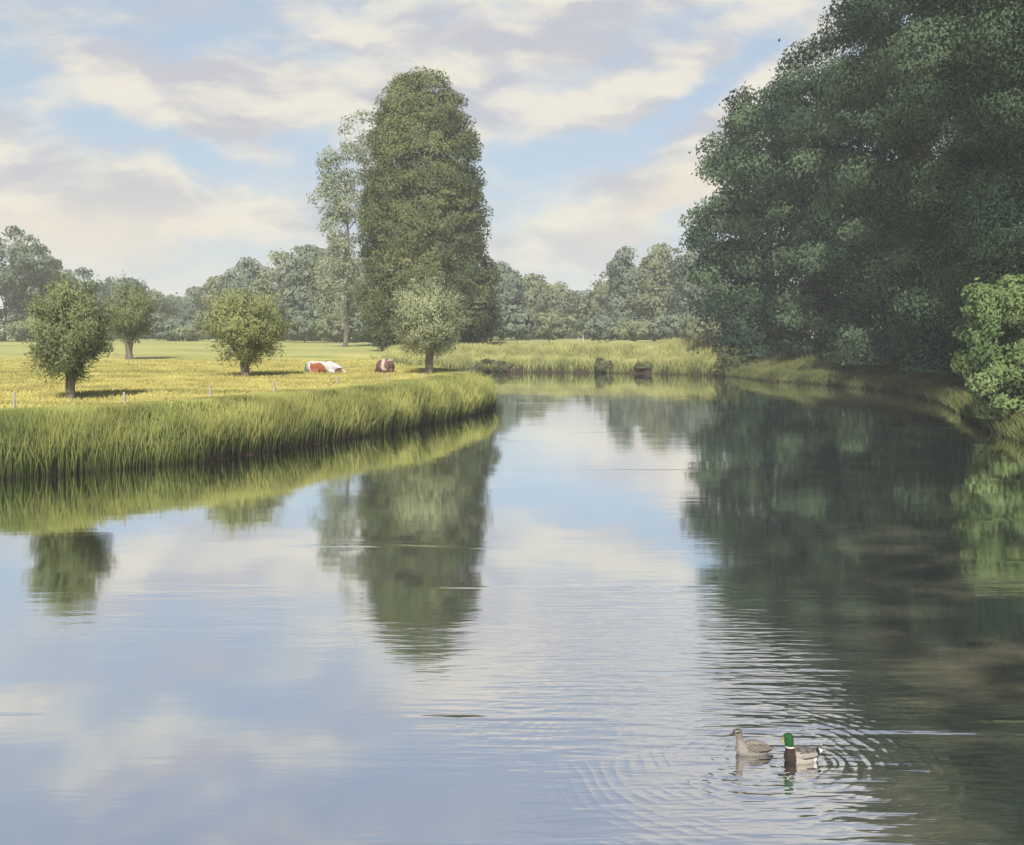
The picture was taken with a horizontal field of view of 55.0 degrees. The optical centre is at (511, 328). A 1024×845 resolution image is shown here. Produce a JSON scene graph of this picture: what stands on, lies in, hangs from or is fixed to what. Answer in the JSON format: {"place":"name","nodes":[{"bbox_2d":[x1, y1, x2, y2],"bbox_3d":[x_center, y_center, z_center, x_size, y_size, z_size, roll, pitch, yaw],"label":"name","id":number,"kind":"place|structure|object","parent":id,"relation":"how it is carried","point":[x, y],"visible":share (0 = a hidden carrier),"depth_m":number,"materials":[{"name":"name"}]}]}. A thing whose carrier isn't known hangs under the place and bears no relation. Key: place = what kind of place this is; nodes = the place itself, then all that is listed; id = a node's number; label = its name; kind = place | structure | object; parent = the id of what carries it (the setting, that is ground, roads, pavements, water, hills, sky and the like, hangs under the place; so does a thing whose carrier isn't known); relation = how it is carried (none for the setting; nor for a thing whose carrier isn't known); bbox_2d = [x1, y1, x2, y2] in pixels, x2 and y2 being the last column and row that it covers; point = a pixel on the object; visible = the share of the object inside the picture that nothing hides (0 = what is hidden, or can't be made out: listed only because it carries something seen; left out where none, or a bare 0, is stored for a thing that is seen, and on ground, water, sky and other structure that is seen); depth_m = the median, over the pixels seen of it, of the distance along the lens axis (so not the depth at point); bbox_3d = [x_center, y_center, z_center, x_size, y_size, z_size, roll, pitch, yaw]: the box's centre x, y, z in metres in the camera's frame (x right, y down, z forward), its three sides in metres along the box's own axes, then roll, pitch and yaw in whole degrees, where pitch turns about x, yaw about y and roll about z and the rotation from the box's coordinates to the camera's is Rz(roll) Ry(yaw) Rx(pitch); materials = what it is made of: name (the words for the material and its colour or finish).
{"place":"outdoors","nodes":[
{"label":"outdoors","id":0,"kind":"place"},
{"bbox_2d":[0,0,1020,328],"label":"sky","id":1,"kind":"structure","parent":0,"point":[167,144],"materials":[{"name":"blue"}]},
{"bbox_2d":[0,372,1023,844],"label":"water","id":2,"kind":"structure","parent":0,"point":[538,608],"depth_m":12.99,"materials":[{"name":"blue liquid"}]},
{"bbox_2d":[730,728,773,755],"bbox_3d":[2.256,3.897,9.260,0.426,0.272,0.170,0,0,-6],"label":"duck","id":3,"kind":"object","parent":2,"relation":"on","point":[751,748],"visible":1,"depth_m":9.21},
{"bbox_2d":[780,733,822,763],"bbox_3d":[2.677,3.886,9.102,0.410,0.302,0.174,0,0,-8],"label":"duck","id":4,"kind":"object","parent":2,"relation":"on","point":[800,755],"visible":1,"depth_m":9.05},
{"bbox_2d":[0,329,1023,478],"bbox_3d":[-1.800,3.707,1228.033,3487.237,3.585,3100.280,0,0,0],"label":"ground","id":5,"kind":"structure","parent":0,"point":[155,349],"depth_m":100.50,"materials":[{"name":"green plant"}]},
{"bbox_2d":[12,392,15,407],"bbox_3d":[-14.631,2.205,28.901,0.102,0.702,0.078,0,0,0],"label":"fence post","id":6,"kind":"object","parent":5,"relation":"on","point":[14,396],"visible":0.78,"depth_m":28.87,"materials":[{"name":"grey wood"}]},
{"bbox_2d":[1,317,37,341],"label":"shrub","id":7,"kind":"object","parent":5,"relation":"on","point":[13,330],"visible":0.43,"depth_m":176.32,"materials":[{"name":"green plant"}]},
{"bbox_2d":[0,225,62,341],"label":"hazy tree","id":8,"kind":"object","parent":5,"relation":"on","point":[35,279],"visible":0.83,"depth_m":182.88,"materials":[{"name":"green plant"}]},
{"bbox_2d":[7,259,74,339],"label":"hazy tree","id":9,"kind":"object","parent":5,"relation":"on","point":[24,301],"visible":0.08,"depth_m":191.65,"materials":[{"name":"green plant"}]},
{"bbox_2d":[20,271,121,398],"bbox_3d":[-15.010,0.271,33.440,3.326,4.608,3.684,0,0,0],"label":"pollard willow","id":10,"kind":"object","parent":5,"relation":"on","point":[68,329],"visible":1,"depth_m":32.82,"materials":[{"name":"green plant"}]},
{"bbox_2d":[51,267,112,322],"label":"hazy tree","id":11,"kind":"object","parent":5,"relation":"on","point":[84,273],"visible":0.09,"depth_m":214.31,"materials":[{"name":"green plant"}]},
{"bbox_2d":[100,325,120,339],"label":"shrub","id":12,"kind":"object","parent":5,"relation":"on","point":[113,338],"visible":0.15,"depth_m":189.97,"materials":[{"name":"green plant"}]},
{"bbox_2d":[123,392,125,403],"bbox_3d":[-11.895,2.251,30.199,0.100,0.604,0.073,0,0,0],"label":"fence post","id":13,"kind":"object","parent":5,"relation":"on","point":[124,397],"visible":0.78,"depth_m":30.17,"materials":[{"name":"grey wood"}]},
{"bbox_2d":[99,275,152,338],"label":"hazy tree","id":14,"kind":"object","parent":5,"relation":"on","point":[119,281],"visible":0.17,"depth_m":222.78,"materials":[{"name":"green plant"}]},
{"bbox_2d":[101,270,163,358],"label":"pollard willow","id":15,"kind":"object","parent":5,"relation":"on","point":[136,331],"visible":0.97,"depth_m":76.56,"materials":[{"name":"green plant"}]},
{"bbox_2d":[139,289,175,337],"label":"hazy tree","id":16,"kind":"object","parent":5,"relation":"on","point":[163,312],"visible":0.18,"depth_m":243.63,"materials":[{"name":"green plant"}]},
{"bbox_2d":[142,318,190,340],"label":"shrub","id":17,"kind":"object","parent":5,"relation":"on","point":[166,331],"visible":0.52,"depth_m":188.77,"materials":[{"name":"green plant"}]},
{"bbox_2d":[165,292,181,316],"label":"hazy tree","id":18,"kind":"object","parent":5,"relation":"on","point":[169,298],"visible":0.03,"depth_m":259.48,"materials":[{"name":"green plant"}]},
{"bbox_2d":[170,286,205,323],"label":"hazy tree","id":19,"kind":"object","parent":5,"relation":"on","point":[186,306],"visible":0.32,"depth_m":246.52,"materials":[{"name":"green plant"}]},
{"bbox_2d":[171,322,214,340],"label":"shrub","id":20,"kind":"object","parent":5,"relation":"on","point":[188,332],"visible":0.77,"depth_m":184.34,"materials":[{"name":"green plant"}]},
{"bbox_2d":[192,275,226,338],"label":"hazy tree","id":21,"kind":"object","parent":5,"relation":"on","point":[209,288],"visible":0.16,"depth_m":229.19,"materials":[{"name":"green plant"}]},
{"bbox_2d":[0,358,454,412],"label":"meadow grass","id":22,"kind":"structure","parent":5,"relation":"on","point":[31,388],"depth_m":45.06,"materials":[{"name":"plant"}]},
{"bbox_2d":[214,257,276,321],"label":"hazy tree","id":23,"kind":"object","parent":5,"relation":"on","point":[246,271],"visible":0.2,"depth_m":212.39,"materials":[{"name":"green plant"}]},
{"bbox_2d":[194,286,298,376],"bbox_3d":[-13.092,0.154,48.477,5.276,4.779,5.276,0,0,45],"label":"pollard willow","id":24,"kind":"object","parent":5,"relation":"on","point":[251,331],"visible":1,"depth_m":47.75,"materials":[{"name":"green plant"}]},
{"bbox_2d":[0,364,499,479],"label":"reed bed","id":25,"kind":"object","parent":5,"relation":"on","point":[72,449],"visible":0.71,"depth_m":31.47,"materials":[{"name":"green plant"}]},
{"bbox_2d":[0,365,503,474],"bbox_3d":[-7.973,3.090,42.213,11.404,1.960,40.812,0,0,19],"label":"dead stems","id":26,"kind":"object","parent":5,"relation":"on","point":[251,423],"visible":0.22,"depth_m":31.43,"materials":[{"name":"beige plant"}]},
{"bbox_2d":[247,248,299,339],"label":"hazy tree","id":27,"kind":"object","parent":5,"relation":"on","point":[261,281],"visible":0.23,"depth_m":199.14,"materials":[{"name":"green plant"}]},
{"bbox_2d":[283,302,321,342],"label":"shrub","id":28,"kind":"object","parent":5,"relation":"on","point":[305,321],"visible":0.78,"depth_m":166.74,"materials":[{"name":"green plant"}]},
{"bbox_2d":[275,244,330,340],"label":"hazy tree","id":29,"kind":"object","parent":5,"relation":"on","point":[297,296],"visible":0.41,"depth_m":188.16,"materials":[{"name":"green plant"}]},
{"bbox_2d":[305,361,345,373],"bbox_3d":[-9.917,2.081,52.304,2.299,0.707,0.873,0,0,6],"label":"cow","id":30,"kind":"object","parent":5,"relation":"on","point":[321,366],"visible":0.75,"depth_m":52.12},
{"bbox_2d":[313,311,357,342],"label":"shrub","id":31,"kind":"object","parent":5,"relation":"on","point":[323,325],"visible":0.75,"depth_m":163.56,"materials":[{"name":"green plant"}]},
{"bbox_2d":[309,239,365,341],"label":"hazy tree","id":32,"kind":"object","parent":5,"relation":"on","point":[338,304],"visible":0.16,"depth_m":179.34,"materials":[{"name":"green plant"}]},
{"bbox_2d":[306,108,374,346],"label":"slender tree","id":33,"kind":"object","parent":5,"relation":"on","point":[338,212],"visible":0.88,"depth_m":127.15,"materials":[{"name":"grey plant"}]},
{"bbox_2d":[342,266,395,341],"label":"hazy tree","id":34,"kind":"object","parent":5,"relation":"on","point":[353,314],"visible":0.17,"depth_m":173.02,"materials":[{"name":"green plant"}]},
{"bbox_2d":[375,358,395,372],"bbox_3d":[-6.802,2.067,53.232,1.142,0.861,1.986,0,0,10],"label":"cow","id":35,"kind":"object","parent":5,"relation":"on","point":[385,365],"visible":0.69,"depth_m":52.46},
{"bbox_2d":[352,65,505,350],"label":"poplar tree","id":36,"kind":"object","parent":5,"relation":"on","point":[451,253],"visible":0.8,"depth_m":100.57,"materials":[{"name":"green plant"}]},
{"bbox_2d":[389,273,470,373],"bbox_3d":[-4.255,-0.233,51.929,4.798,5.609,4.647,0,0,0],"label":"pollard willow","id":37,"kind":"object","parent":5,"relation":"on","point":[426,314],"visible":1,"depth_m":51.35,"materials":[{"name":"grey plant"}]},
{"bbox_2d":[467,358,510,372],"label":"bank shrub","id":38,"kind":"object","parent":5,"relation":"on","point":[501,365],"visible":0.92,"depth_m":88.30,"materials":[{"name":"green plant"}]},
{"bbox_2d":[481,261,528,339],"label":"hazy tree","id":39,"kind":"object","parent":5,"relation":"on","point":[511,289],"visible":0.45,"depth_m":196.72,"materials":[{"name":"green plant"}]},
{"bbox_2d":[494,305,539,340],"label":"shrub","id":40,"kind":"object","parent":5,"relation":"on","point":[519,317],"visible":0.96,"depth_m":149.15,"materials":[{"name":"green plant"}]},
{"bbox_2d":[520,273,562,339],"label":"hazy tree","id":41,"kind":"object","parent":5,"relation":"on","point":[536,291],"visible":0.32,"depth_m":211.88,"materials":[{"name":"green plant"}]},
{"bbox_2d":[533,312,572,342],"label":"shrub","id":42,"kind":"object","parent":5,"relation":"on","point":[553,327],"visible":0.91,"depth_m":163.63,"materials":[{"name":"green plant"}]},
{"bbox_2d":[546,281,580,338],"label":"hazy tree","id":43,"kind":"object","parent":5,"relation":"on","point":[564,300],"visible":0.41,"depth_m":229.11,"materials":[{"name":"green plant"}]},
{"bbox_2d":[571,312,587,340],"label":"birch tree","id":44,"kind":"object","parent":5,"relation":"on","point":[577,323],"visible":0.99,"depth_m":157.50,"materials":[{"name":"green plant"}]},
{"bbox_2d":[573,289,592,337],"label":"hazy tree","id":45,"kind":"object","parent":5,"relation":"on","point":[582,298],"visible":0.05,"depth_m":234.02,"materials":[{"name":"green plant"}]},
{"bbox_2d":[575,299,592,341],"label":"birch tree","id":46,"kind":"object","parent":5,"relation":"on","point":[588,311],"visible":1,"depth_m":157.75,"materials":[{"name":"green plant"}]},
{"bbox_2d":[579,314,617,342],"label":"shrub","id":47,"kind":"object","parent":5,"relation":"on","point":[598,326],"visible":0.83,"depth_m":166.68,"materials":[{"name":"green plant"}]},
{"bbox_2d":[582,271,618,338],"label":"hazy tree","id":48,"kind":"object","parent":5,"relation":"on","point":[599,292],"visible":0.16,"depth_m":215.82,"materials":[{"name":"green plant"}]},
{"bbox_2d":[594,357,614,370],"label":"bank shrub","id":49,"kind":"object","parent":5,"relation":"on","point":[599,366],"visible":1,"depth_m":88.20,"materials":[{"name":"green plant"}]},
{"bbox_2d":[601,246,654,339],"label":"hazy tree","id":50,"kind":"object","parent":5,"relation":"on","point":[620,311],"visible":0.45,"depth_m":203.77,"materials":[{"name":"green plant"}]},
{"bbox_2d":[608,316,653,341],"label":"shrub","id":51,"kind":"object","parent":5,"relation":"on","point":[633,329],"visible":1,"depth_m":163.56,"materials":[{"name":"green plant"}]},
{"bbox_2d":[634,361,652,368],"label":"bank shrub","id":52,"kind":"object","parent":5,"relation":"on","point":[646,364],"visible":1,"depth_m":87.00,"materials":[{"name":"green plant"}]},
{"bbox_2d":[627,243,690,339],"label":"hazy tree","id":53,"kind":"object","parent":5,"relation":"on","point":[652,290],"visible":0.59,"depth_m":194.93,"materials":[{"name":"green plant"}]},
{"bbox_2d":[649,313,681,341],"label":"shrub","id":54,"kind":"object","parent":5,"relation":"on","point":[670,328],"visible":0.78,"depth_m":166.24,"materials":[{"name":"green plant"}]},
{"bbox_2d":[662,236,726,340],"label":"hazy tree","id":55,"kind":"object","parent":5,"relation":"on","point":[682,299],"visible":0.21,"depth_m":187.94,"materials":[{"name":"green plant"}]},
{"bbox_2d":[678,311,726,338],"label":"shrub","id":56,"kind":"object","parent":5,"relation":"on","point":[690,326],"visible":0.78,"depth_m":158.46,"materials":[{"name":"green plant"}]},
{"bbox_2d":[713,346,748,372],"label":"bank shrub","id":57,"kind":"object","parent":5,"relation":"on","point":[722,359],"visible":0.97,"depth_m":81.85,"materials":[{"name":"green plant"}]},
{"bbox_2d":[703,237,763,334],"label":"hazy tree","id":58,"kind":"object","parent":5,"relation":"on","point":[723,290],"visible":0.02,"depth_m":184.06,"materials":[{"name":"green plant"}]},
{"bbox_2d":[678,81,849,357],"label":"broadleaf tree","id":59,"kind":"object","parent":5,"relation":"on","point":[747,323],"visible":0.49,"depth_m":84.85,"materials":[{"name":"green plant"}]},
{"bbox_2d":[722,1,946,359],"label":"broadleaf tree","id":60,"kind":"object","parent":5,"relation":"on","point":[826,319],"visible":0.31,"depth_m":76.70,"materials":[{"name":"green plant"}]},
{"bbox_2d":[713,350,1023,443],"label":"bank grass","id":61,"kind":"structure","parent":5,"relation":"on","point":[946,390],"depth_m":65.25,"materials":[{"name":"green plant"}]},
{"bbox_2d":[804,0,1022,366],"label":"broadleaf tree","id":62,"kind":"object","parent":5,"relation":"on","point":[873,198],"visible":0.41,"depth_m":65.06,"materials":[{"name":"green plant"}]},
{"bbox_2d":[867,0,1023,372],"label":"broadleaf tree","id":63,"kind":"object","parent":5,"relation":"on","point":[960,163],"visible":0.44,"depth_m":54.55,"materials":[{"name":"green plant"}]},
{"bbox_2d":[934,0,1023,359],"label":"broadleaf tree","id":64,"kind":"object","parent":5,"relation":"on","point":[1012,109],"visible":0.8,"depth_m":46.73,"materials":[{"name":"green plant"}]},
{"bbox_2d":[950,264,1023,419],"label":"maple bush","id":65,"kind":"object","parent":5,"relation":"on","point":[996,382],"visible":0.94,"depth_m":37.30,"materials":[{"name":"green plant"}]},
{"bbox_2d":[369,337,785,374],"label":"bank grass","id":66,"kind":"structure","parent":0,"point":[675,356],"depth_m":91.31,"materials":[{"name":"plant"}]}
]}

